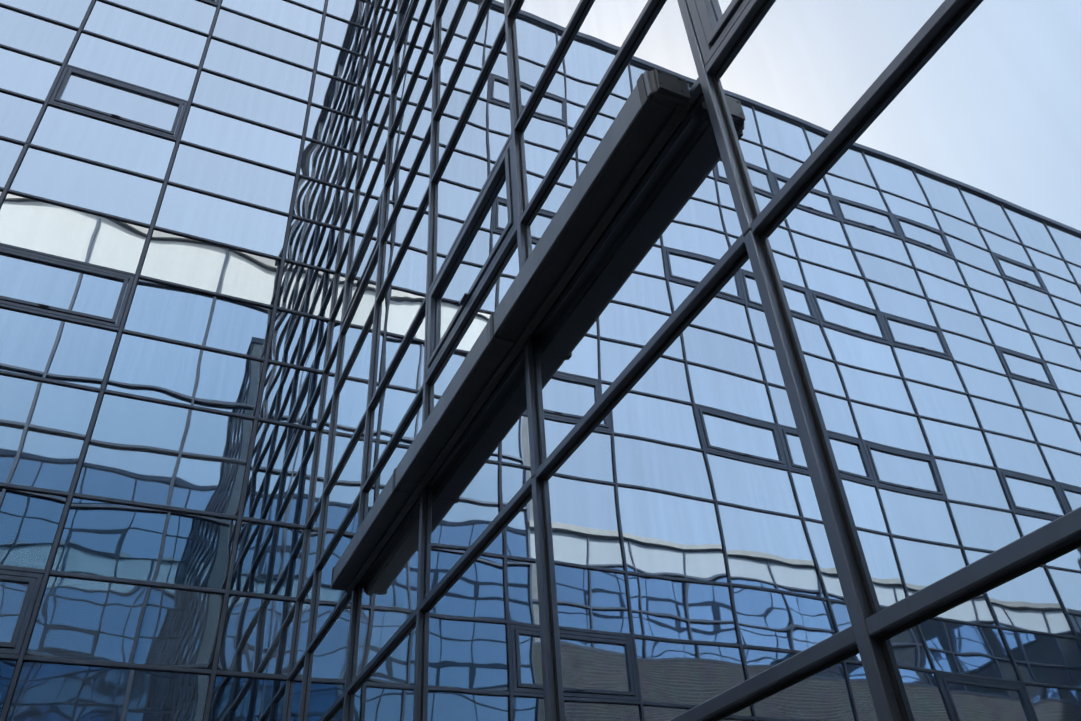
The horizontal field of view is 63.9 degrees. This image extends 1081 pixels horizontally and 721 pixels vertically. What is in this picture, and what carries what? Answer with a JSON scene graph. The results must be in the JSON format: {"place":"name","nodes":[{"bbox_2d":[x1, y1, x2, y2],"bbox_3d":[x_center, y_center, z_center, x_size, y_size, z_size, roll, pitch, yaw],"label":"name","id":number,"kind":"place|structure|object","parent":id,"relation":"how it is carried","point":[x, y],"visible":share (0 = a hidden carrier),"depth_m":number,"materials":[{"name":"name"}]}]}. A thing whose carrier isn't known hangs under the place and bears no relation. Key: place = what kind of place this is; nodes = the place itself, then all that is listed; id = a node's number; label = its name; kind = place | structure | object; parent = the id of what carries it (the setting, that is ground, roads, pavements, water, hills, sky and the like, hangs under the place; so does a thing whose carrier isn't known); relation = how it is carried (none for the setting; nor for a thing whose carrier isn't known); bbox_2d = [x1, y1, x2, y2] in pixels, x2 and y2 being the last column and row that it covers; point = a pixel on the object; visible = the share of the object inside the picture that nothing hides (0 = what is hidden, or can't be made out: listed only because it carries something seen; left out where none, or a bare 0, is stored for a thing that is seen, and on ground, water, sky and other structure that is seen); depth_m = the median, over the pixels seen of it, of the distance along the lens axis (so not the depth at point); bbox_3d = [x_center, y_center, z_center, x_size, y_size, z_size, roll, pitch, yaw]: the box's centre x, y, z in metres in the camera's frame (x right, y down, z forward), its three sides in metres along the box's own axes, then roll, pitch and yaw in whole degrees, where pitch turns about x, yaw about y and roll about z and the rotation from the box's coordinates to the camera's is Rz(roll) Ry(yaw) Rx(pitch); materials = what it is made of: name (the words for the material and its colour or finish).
{"place":"outdoors","nodes":[
{"label":"outdoors","id":0,"kind":"place"},
{"bbox_2d":[282,0,1080,720],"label":"wall frame","id":1,"kind":"object","parent":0,"point":[712,40],"visible":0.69,"depth_m":3.98,"materials":[{"name":"grey metal"}]},
{"bbox_2d":[332,70,689,590],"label":"cassette beam","id":2,"kind":"structure","parent":1,"relation":"attached to","point":[638,138],"depth_m":4.45,"materials":[{"name":"metal"}]},
{"bbox_2d":[332,70,651,585],"bbox_3d":[-0.585,0.362,5.460,0.167,0.156,5.271,13,-40,-21],"label":"cassette beam cover","id":3,"kind":"object","parent":2,"relation":"attached to","point":[621,125],"visible":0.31,"depth_m":4.51,"materials":[{"name":"grey metal"}]},
{"bbox_2d":[286,0,1080,720],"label":"glass panes","id":4,"kind":"structure","parent":1,"relation":"in","point":[922,236],"depth_m":2.94,"materials":[{"name":"blue glass"}]},
{"bbox_2d":[286,0,1080,720],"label":"wall gaskets","id":5,"kind":"object","parent":1,"relation":"attached to","point":[856,556],"depth_m":3.63,"materials":[{"name":"black rubber"}]},
{"label":"ground","id":6,"kind":"structure","parent":0,"visible":0},
{"bbox_2d":[0,0,367,720],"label":"wall frame","id":7,"kind":"object","parent":6,"relation":"on","point":[32,576],"visible":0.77,"depth_m":11.14,"materials":[{"name":"grey metal"}]},
{"bbox_2d":[0,0,364,720],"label":"wall gaskets","id":8,"kind":"object","parent":7,"relation":"attached to","point":[168,342],"depth_m":11.01,"materials":[{"name":"black rubber"}]},
{"bbox_2d":[0,0,365,720],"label":"glass panes","id":9,"kind":"structure","parent":7,"relation":"in","point":[150,452],"depth_m":11.00,"materials":[{"name":"blue glass"}]},
{"bbox_3d":[12.495,-3.566,10.177,25.200,19.750,0.420,13,-40,-21],"label":"wall","id":10,"kind":"object","parent":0,"visible":0},
{"bbox_2d":[331,68,692,592],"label":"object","id":11,"kind":"object","parent":10,"relation":"attached to","point":[673,84],"visible":0.77,"depth_m":4.30,"materials":[{"name":"black metal"}]}
]}

